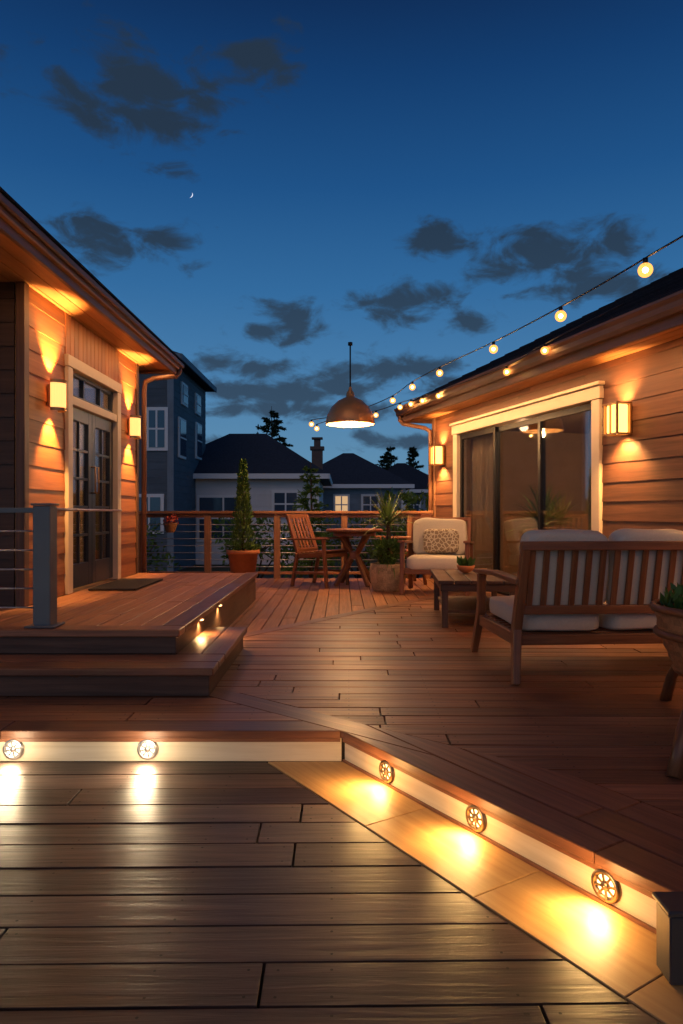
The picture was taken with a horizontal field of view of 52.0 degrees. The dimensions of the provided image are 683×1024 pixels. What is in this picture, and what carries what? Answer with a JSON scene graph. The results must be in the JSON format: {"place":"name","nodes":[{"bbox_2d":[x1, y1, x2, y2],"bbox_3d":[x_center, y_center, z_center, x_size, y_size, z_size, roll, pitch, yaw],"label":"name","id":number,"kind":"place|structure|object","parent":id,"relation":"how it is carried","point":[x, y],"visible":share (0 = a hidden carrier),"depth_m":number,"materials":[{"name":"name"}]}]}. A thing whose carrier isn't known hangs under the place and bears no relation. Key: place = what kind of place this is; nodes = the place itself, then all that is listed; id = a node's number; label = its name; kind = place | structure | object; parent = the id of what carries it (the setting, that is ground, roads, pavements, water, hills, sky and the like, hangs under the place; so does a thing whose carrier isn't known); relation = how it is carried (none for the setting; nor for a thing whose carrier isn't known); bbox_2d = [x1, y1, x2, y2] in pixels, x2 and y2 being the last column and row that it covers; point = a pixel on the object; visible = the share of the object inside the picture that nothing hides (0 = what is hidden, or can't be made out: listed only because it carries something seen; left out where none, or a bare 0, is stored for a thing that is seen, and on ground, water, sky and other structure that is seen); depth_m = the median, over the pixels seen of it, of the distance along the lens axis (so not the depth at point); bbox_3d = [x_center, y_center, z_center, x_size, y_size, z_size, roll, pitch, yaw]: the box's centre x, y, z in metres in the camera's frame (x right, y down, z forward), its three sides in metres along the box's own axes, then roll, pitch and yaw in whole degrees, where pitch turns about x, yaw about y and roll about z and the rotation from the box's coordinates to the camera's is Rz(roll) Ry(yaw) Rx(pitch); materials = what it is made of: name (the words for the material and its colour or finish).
{"place":"outdoors","nodes":[
{"label":"outdoors","id":0,"kind":"place"},
{"bbox_2d":[179,546,431,578],"bbox_3d":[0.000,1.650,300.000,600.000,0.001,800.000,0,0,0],"label":"ground","id":1,"kind":"structure","parent":0,"point":[354,563],"depth_m":20.43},
{"bbox_2d":[147,518,182,570],"bbox_3d":[-4.685,0.806,14.954,2.461,1.723,1.847,0,0,0],"label":"garden shrub","id":2,"kind":"object","parent":1,"relation":"on","point":[157,556],"visible":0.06,"depth_m":15.11,"materials":[{"name":"green plant"}]},
{"bbox_2d":[139,370,205,570],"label":"walls","id":3,"kind":"structure","parent":1,"relation":"on","point":[184,490],"depth_m":19.78,"materials":[{"name":"wood"}]},
{"bbox_2d":[139,381,201,533],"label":"window trim","id":4,"kind":"structure","parent":3,"relation":"attached to","point":[165,447],"depth_m":18.93,"materials":[{"name":"grey wood"}]},
{"bbox_2d":[139,384,201,529],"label":"window panes","id":5,"kind":"object","parent":4,"relation":"in","point":[154,503],"visible":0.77,"depth_m":18.91,"materials":[{"name":"blue glass"}]},
{"bbox_2d":[167,353,216,570],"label":"trim","id":6,"kind":"structure","parent":3,"relation":"attached to","point":[170,451],"depth_m":18.95,"materials":[{"name":"blue"}]},
{"bbox_2d":[173,351,214,391],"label":"roof","id":7,"kind":"structure","parent":3,"relation":"on","point":[194,376],"depth_m":21.49,"materials":[{"name":"stone"}]},
{"bbox_2d":[193,434,332,563],"bbox_3d":[-3.330,-0.575,24.980,5.940,4.450,6.740,0,0,0],"label":"grey bungalow","id":8,"kind":"object","parent":1,"relation":"on","point":[274,468],"visible":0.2,"depth_m":21.98,"materials":[{"name":"paint"}]},
{"bbox_2d":[199,493,296,537],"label":"window panes","id":9,"kind":"structure","parent":8,"relation":"in","point":[205,504],"depth_m":21.91,"materials":[{"name":"glass"}]},
{"bbox_2d":[212,518,315,577],"bbox_3d":[-1.756,0.851,15.529,2.608,1.634,1.867,0,0,0],"label":"garden shrub","id":10,"kind":"object","parent":1,"relation":"on","point":[258,535],"visible":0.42,"depth_m":15.43,"materials":[{"name":"green plant"}]},
{"bbox_2d":[255,406,292,446],"bbox_3d":[-3.599,-1.899,36.134,4.491,7.101,4.620,0,0,0],"label":"pine tree","id":11,"kind":"object","parent":1,"relation":"on","point":[272,426],"visible":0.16,"depth_m":35.84,"materials":[{"name":"green plant"}]},
{"bbox_2d":[281,462,340,577],"bbox_3d":[-0.641,0.325,13.941,1.303,2.651,1.391,0,0,0],"label":"garden conifer","id":12,"kind":"object","parent":1,"relation":"on","point":[308,488],"visible":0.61,"depth_m":13.96,"materials":[{"name":"green plant"}]},
{"bbox_2d":[315,518,406,580],"bbox_3d":[0.440,0.830,16.431,2.836,1.674,2.055,0,0,-8],"label":"garden shrub","id":13,"kind":"object","parent":1,"relation":"on","point":[366,548],"visible":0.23,"depth_m":16.21,"materials":[{"name":"green plant"}]},
{"bbox_2d":[323,453,414,551],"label":"blue cottage","id":14,"kind":"structure","parent":1,"relation":"on","point":[358,481],"depth_m":28.98,"materials":[{"name":"grey"}]},
{"bbox_2d":[335,496,347,510],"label":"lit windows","id":15,"kind":"structure","parent":14,"relation":"in","point":[337,498],"depth_m":28.92,"materials":[{"name":"yellow glass"}]},
{"bbox_2d":[363,496,377,510],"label":"window panes","id":16,"kind":"structure","parent":14,"relation":"in","point":[365,498],"depth_m":28.92,"materials":[{"name":"glass"}]},
{"bbox_2d":[375,453,391,469],"bbox_3d":[2.251,-0.697,35.940,2.908,4.695,3.079,0,0,0],"label":"pine tree","id":17,"kind":"object","parent":1,"relation":"on","point":[383,462],"visible":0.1,"depth_m":35.91,"materials":[{"name":"green plant"}]},
{"bbox_2d":[381,446,397,468],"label":"pine tree","id":18,"kind":"object","parent":1,"relation":"on","point":[393,458],"visible":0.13,"depth_m":43.88,"materials":[{"name":"green plant"}]},
{"bbox_2d":[372,487,427,577],"bbox_3d":[1.489,0.513,13.565,1.860,2.294,1.403,0,0,0],"label":"garden tree","id":19,"kind":"object","parent":1,"relation":"on","point":[412,499],"visible":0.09,"depth_m":13.63,"materials":[{"name":"green plant"}]},
{"bbox_2d":[387,463,427,544],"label":"cottage","id":20,"kind":"structure","parent":1,"relation":"on","point":[413,475],"depth_m":34.88,"materials":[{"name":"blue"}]},
{"bbox_2d":[409,501,418,510],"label":"window panes","id":21,"kind":"structure","parent":20,"relation":"in","point":[415,506],"depth_m":33.92,"materials":[{"name":"glass"}]},
{"bbox_2d":[406,445,423,469],"bbox_3d":[3.870,-0.979,37.960,3.032,5.260,2.805,0,0,0],"label":"pine tree","id":22,"kind":"object","parent":1,"relation":"on","point":[412,452],"visible":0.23,"depth_m":37.94,"materials":[{"name":"green plant"}]},
{"bbox_2d":[0,762,682,1023],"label":"deck","id":23,"kind":"structure","parent":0,"point":[418,893],"depth_m":1.90,"materials":[{"name":"brown wood"}]},
{"bbox_2d":[652,892,682,984],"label":"deck end post","id":24,"kind":"object","parent":23,"relation":"on","point":[669,934],"visible":1,"depth_m":1.61,"materials":[{"name":"paint"}]},
{"bbox_2d":[0,578,682,1018],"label":"deck","id":25,"kind":"structure","parent":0,"point":[554,762],"depth_m":3.14,"materials":[{"name":"brown wood"}]},
{"bbox_2d":[3,739,24,759],"bbox_3d":[-1.430,1.033,3.050,0.094,0.094,0.018,0,0,0],"label":"recessed deck light","id":26,"kind":"object","parent":25,"relation":"attached to","point":[13,749],"visible":1,"depth_m":3.04,"materials":[{"name":"metal"}]},
{"bbox_2d":[14,283,133,606],"bbox_3d":[-4.366,-0.025,6.230,4.268,3.150,2.670,0,0,0],"label":"wall trim","id":27,"kind":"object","parent":25,"relation":"on","point":[91,585],"visible":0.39,"depth_m":4.89,"materials":[{"name":"wood"}]},
{"bbox_2d":[0,282,14,606],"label":"side siding","id":28,"kind":"object","parent":27,"relation":"attached to","point":[7,408],"visible":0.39,"depth_m":4.87,"materials":[{"name":"brown wood"}]},
{"bbox_2d":[16,282,138,606],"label":"corner boards","id":29,"kind":"object","parent":27,"relation":"attached to","point":[22,414],"visible":0.77,"depth_m":4.86,"materials":[{"name":"brown wood"}]},
{"bbox_2d":[29,286,135,604],"bbox_3d":[-2.220,-0.473,6.230,0.020,2.266,2.597,0,0,0],"label":"siding","id":30,"kind":"object","parent":27,"relation":"attached to","point":[46,423],"visible":0.68,"depth_m":5.40,"materials":[{"name":"brown wood"}]},
{"bbox_2d":[47,379,66,412],"bbox_3d":[-2.145,-0.880,5.300,0.122,0.234,0.140,0,0,0],"label":"wall sconce","id":31,"kind":"object","parent":30,"relation":"attached to","point":[56,394],"depth_m":5.25,"materials":[{"name":"yellow glass"}]},
{"bbox_2d":[128,415,140,438],"bbox_3d":[-2.145,-0.880,7.270,0.122,0.234,0.140,0,0,0],"label":"wall sconce","id":32,"kind":"object","parent":30,"relation":"attached to","point":[134,426],"depth_m":7.22,"materials":[{"name":"yellow glass"}]},
{"bbox_2d":[0,209,178,370],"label":"soffit boards","id":33,"kind":"object","parent":27,"relation":"on","point":[17,264],"visible":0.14,"depth_m":5.18,"materials":[{"name":"brown wood"}]},
{"bbox_2d":[0,204,179,373],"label":"fascia","id":34,"kind":"structure","parent":33,"relation":"attached to","point":[7,230],"depth_m":4.88,"materials":[{"name":"brown wood"}]},
{"bbox_2d":[0,193,183,367],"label":"gutter","id":35,"kind":"object","parent":34,"relation":"attached to","point":[13,210],"visible":0.97,"depth_m":4.73,"materials":[{"name":"brown metal"}]},
{"bbox_2d":[0,186,185,364],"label":"roof","id":36,"kind":"structure","parent":34,"relation":"on","point":[3,192],"depth_m":4.72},
{"bbox_2d":[141,367,181,572],"bbox_3d":[-2.000,-0.390,7.796,0.455,2.480,0.060,0,0,-32],"label":"downspout","id":37,"kind":"object","parent":34,"relation":"attached to","point":[144,468],"visible":0.89,"depth_m":7.67,"materials":[{"name":"brown metal"}]},
{"bbox_2d":[64,313,117,381],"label":"vertical boards","id":38,"kind":"object","parent":27,"relation":"attached to","point":[85,345],"visible":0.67,"depth_m":6.14,"materials":[{"name":"brown wood"}]},
{"bbox_2d":[64,354,121,593],"bbox_3d":[-2.235,-0.302,6.270,0.110,1.925,1.360,0,0,0],"label":"door frame","id":39,"kind":"object","parent":27,"relation":"attached to","point":[79,367],"visible":0.67,"depth_m":6.01,"materials":[{"name":"beige wood"}]},
{"bbox_2d":[73,407,112,588],"bbox_3d":[-2.255,-0.117,6.270,0.040,1.515,1.134,0,0,0],"label":"french door","id":40,"kind":"structure","parent":39,"relation":"attached to","point":[91,570],"depth_m":6.28,"materials":[{"name":"brown paint"}]},
{"bbox_2d":[73,377,108,563],"bbox_3d":[-2.257,-0.350,6.270,0.006,1.620,1.130,0,0,0],"label":"door glass","id":41,"kind":"object","parent":40,"relation":"in","point":[90,393],"visible":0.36,"depth_m":6.18,"materials":[{"name":"clear glass"}]},
{"bbox_2d":[91,466,99,493],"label":"door handles","id":42,"kind":"object","parent":40,"relation":"attached to","point":[98,480],"depth_m":6.30,"materials":[{"name":"black metal"}]},
{"bbox_2d":[73,372,112,412],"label":"transom bars","id":43,"kind":"object","parent":39,"relation":"attached to","point":[89,382],"visible":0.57,"depth_m":6.41,"materials":[{"name":"brown paint"}]},
{"bbox_2d":[0,573,257,695],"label":"porch deck","id":44,"kind":"structure","parent":25,"relation":"on","point":[172,634],"depth_m":3.93,"materials":[{"name":"brown wood"}]},
{"bbox_2d":[0,503,121,627],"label":"cable railing","id":45,"kind":"object","parent":44,"relation":"on","point":[44,569],"visible":1,"depth_m":3.98,"materials":[{"name":"metal"}]},
{"bbox_2d":[88,578,162,589],"bbox_3d":[-1.920,0.648,6.300,0.400,0.016,0.900,0,0,0],"label":"door mat","id":46,"kind":"object","parent":44,"relation":"on","point":[129,584],"depth_m":6.18,"materials":[{"name":"brown fabric"}]},
{"bbox_2d":[137,739,158,759],"bbox_3d":[-0.845,1.033,3.050,0.094,0.094,0.018,0,0,0],"label":"recessed deck light","id":47,"kind":"object","parent":25,"relation":"attached to","point":[147,749],"visible":1,"depth_m":3.04,"materials":[{"name":"metal"}]},
{"bbox_2d":[223,458,261,572],"bbox_3d":[-1.337,0.108,9.457,0.512,1.685,0.512,0,0,0],"label":"potted cypress","id":48,"kind":"object","parent":25,"relation":"on","point":[242,559],"visible":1,"depth_m":9.38,"materials":[{"name":"plant"}]},
{"bbox_2d":[135,511,432,578],"bbox_3d":[-2.350,0.517,10.000,7.300,1.065,0.140,0,0,0],"label":"deck railing","id":49,"kind":"object","parent":25,"relation":"on","point":[208,516],"visible":0.35,"depth_m":9.96,"materials":[{"name":"brown wood"}]},
{"bbox_2d":[163,513,178,532],"bbox_3d":[-2.415,0.153,9.896,0.244,0.273,0.267,0,0,0],"label":"hanging flower pot","id":50,"kind":"object","parent":49,"relation":"attached to","point":[170,526],"visible":1,"depth_m":9.84,"materials":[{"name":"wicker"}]},
{"bbox_2d":[286,514,351,588],"bbox_3d":[-0.312,0.491,9.070,0.675,0.922,0.610,0,0,32],"label":"wooden slat chair","id":51,"kind":"object","parent":25,"relation":"on","point":[311,551],"visible":0.98,"depth_m":9.04,"materials":[{"name":"brown wood"}]},
{"bbox_2d":[326,528,382,586],"bbox_3d":[0.170,0.591,9.150,0.740,0.742,0.740,0,0,0],"label":"round dining table","id":52,"kind":"object","parent":25,"relation":"on","point":[341,533],"visible":0.97,"depth_m":9.02,"materials":[{"name":"brown wood"}]},
{"bbox_2d":[359,489,414,591],"bbox_3d":[0.569,0.324,8.453,0.765,1.253,0.816,0,0,-14],"label":"potted yucca","id":53,"kind":"object","parent":25,"relation":"on","point":[384,574],"visible":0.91,"depth_m":8.33,"materials":[{"name":"plant"}]},
{"bbox_2d":[379,760,394,782],"bbox_3d":[0.180,1.033,2.788,0.018,0.094,0.094,0,0,-33],"label":"recessed deck light","id":54,"kind":"object","parent":25,"relation":"attached to","point":[387,772],"visible":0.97,"depth_m":2.78,"materials":[{"name":"brown metal"}]},
{"bbox_2d":[374,514,433,584],"bbox_3d":[0.837,0.491,9.357,0.675,0.922,0.610,0,0,-10],"label":"wooden slat chair","id":55,"kind":"object","parent":25,"relation":"on","point":[406,550],"visible":0.16,"depth_m":9.18,"materials":[{"name":"brown wood"}]},
{"bbox_2d":[398,517,474,595],"bbox_3d":[1.143,0.508,8.311,0.820,0.886,0.863,0,0,14],"label":"lounge armchair","id":56,"kind":"object","parent":25,"relation":"on","point":[443,543],"visible":0.9,"depth_m":8.35,"materials":[{"name":"beige fabric"}]},
{"bbox_2d":[431,569,515,627],"bbox_3d":[1.157,0.755,6.250,0.654,0.390,1.140,0,0,4],"label":"coffee table","id":57,"kind":"object","parent":25,"relation":"on","point":[445,580],"visible":0.67,"depth_m":5.80,"materials":[{"name":"brown wood"}]},
{"bbox_2d":[457,556,475,572],"bbox_3d":[1.140,0.477,6.420,0.179,0.160,0.170,0,0,0],"label":"plant in bowl","id":58,"kind":"object","parent":57,"relation":"on","point":[464,565],"visible":1,"depth_m":6.38,"materials":[{"name":"ceramic"}]},
{"bbox_2d":[466,804,486,831],"bbox_3d":[0.455,1.033,2.364,0.018,0.094,0.094,0,0,-33],"label":"recessed deck light","id":59,"kind":"object","parent":25,"relation":"attached to","point":[476,818],"visible":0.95,"depth_m":2.35,"materials":[{"name":"brown metal"}]},
{"bbox_2d":[460,403,590,595],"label":"sliding door frames","id":60,"kind":"structure","parent":25,"relation":"on","point":[495,431],"depth_m":8.28,"materials":[{"name":"metal"}]},
{"bbox_2d":[463,410,590,575],"bbox_3d":[1.973,-0.065,7.842,0.041,1.830,2.838,0,0,-16],"label":"door glass","id":61,"kind":"object","parent":60,"relation":"in","point":[566,472],"visible":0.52,"depth_m":7.74,"materials":[{"name":"clear glass"}]},
{"bbox_2d":[471,528,682,684],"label":"garden sofa","id":62,"kind":"object","parent":25,"relation":"on","point":[580,587],"visible":0.9,"depth_m":3.90,"materials":[{"name":"brown wood"}]},
{"bbox_2d":[591,869,621,903],"bbox_3d":[0.731,1.033,1.935,0.018,0.094,0.094,0,0,-33],"label":"recessed deck light","id":63,"kind":"object","parent":25,"relation":"attached to","point":[606,886],"visible":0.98,"depth_m":1.93,"materials":[{"name":"brown metal"}]},
{"bbox_2d":[649,582,682,779],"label":"rattan planter stand","id":64,"kind":"object","parent":25,"relation":"on","point":[668,627],"visible":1,"depth_m":2.98,"materials":[{"name":"brown wicker"}]},
{"bbox_3d":[5.707,0.105,5.509,5.997,2.890,10.997,0,0,-16],"label":"wall","id":65,"kind":"object","parent":25,"relation":"on","visible":0},
{"bbox_2d":[432,418,435,577],"bbox_3d":[1.342,-0.195,9.989,0.075,2.290,0.095,0,0,-16],"label":"corner board","id":66,"kind":"object","parent":65,"relation":"attached to","point":[434,470],"visible":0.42,"depth_m":9.94,"materials":[{"name":"brown wood"}]},
{"bbox_2d":[449,381,604,583],"bbox_3d":[1.954,-0.114,7.816,0.185,2.122,3.200,0,0,-16],"label":"door trim","id":67,"kind":"structure","parent":65,"relation":"attached to","point":[592,393],"depth_m":6.90,"materials":[{"name":"beige wood"}]},
{"bbox_2d":[415,325,682,418],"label":"soffit boards","id":68,"kind":"object","parent":65,"relation":"on","point":[653,340],"visible":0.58,"depth_m":6.55,"materials":[{"name":"brown wood"}]},
{"bbox_2d":[402,313,682,423],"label":"fascia","id":69,"kind":"structure","parent":68,"relation":"on","point":[675,321],"depth_m":6.17,"materials":[{"name":"brown wood"}]},
{"bbox_2d":[398,416,432,510],"bbox_3d":[1.050,-0.235,9.992,0.496,2.270,0.080,0,0,1],"label":"downspout","id":70,"kind":"object","parent":69,"relation":"attached to","point":[430,468],"visible":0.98,"depth_m":9.96,"materials":[{"name":"brown metal"}]},
{"bbox_2d":[314,235,682,430],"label":"string lights","id":71,"kind":"object","parent":69,"relation":"hanging from","point":[645,269],"visible":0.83,"depth_m":4.48,"materials":[{"name":"glass"}]},
{"bbox_2d":[394,290,682,416],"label":"gutter","id":72,"kind":"object","parent":69,"relation":"attached to","point":[666,307],"visible":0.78,"depth_m":5.89,"materials":[{"name":"brown metal"}]},
{"bbox_2d":[309,303,624,426],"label":"string lights","id":73,"kind":"object","parent":72,"relation":"attached to","point":[544,350],"visible":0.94,"depth_m":6.90,"materials":[{"name":"glass"}]},
{"bbox_2d":[397,268,682,407],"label":"roof","id":74,"kind":"structure","parent":69,"relation":"on","point":[665,286],"depth_m":7.18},
{"bbox_2d":[435,337,682,537],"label":"siding","id":75,"kind":"object","parent":65,"relation":"attached to","point":[642,476],"visible":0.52,"depth_m":5.87,"materials":[{"name":"brown wood"}]},
{"bbox_2d":[429,445,444,465],"bbox_3d":[1.320,-0.780,9.653,0.171,0.270,0.194,0,0,-16],"label":"wall lantern","id":76,"kind":"object","parent":75,"relation":"attached to","point":[436,455],"depth_m":9.59,"materials":[{"name":"yellow glass"}]},
{"bbox_2d":[602,401,631,435],"bbox_3d":[2.353,-0.790,5.955,0.171,0.270,0.194,0,0,-16],"label":"wall lantern","id":77,"kind":"object","parent":75,"relation":"attached to","point":[619,419],"depth_m":5.89,"materials":[{"name":"yellow glass"}]},
{"bbox_2d":[0,0,682,473],"label":"sky","id":78,"kind":"structure","parent":0,"point":[415,184],"materials":[{"name":"blue"}]},
{"bbox_2d":[326,342,374,426],"bbox_3d":[0.115,-1.685,9.200,0.650,1.090,0.650,0,0,0],"label":"pendant lamp","id":79,"kind":"object","parent":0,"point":[349,410],"visible":1,"depth_m":9.01,"materials":[{"name":"orange metal"}]}
]}

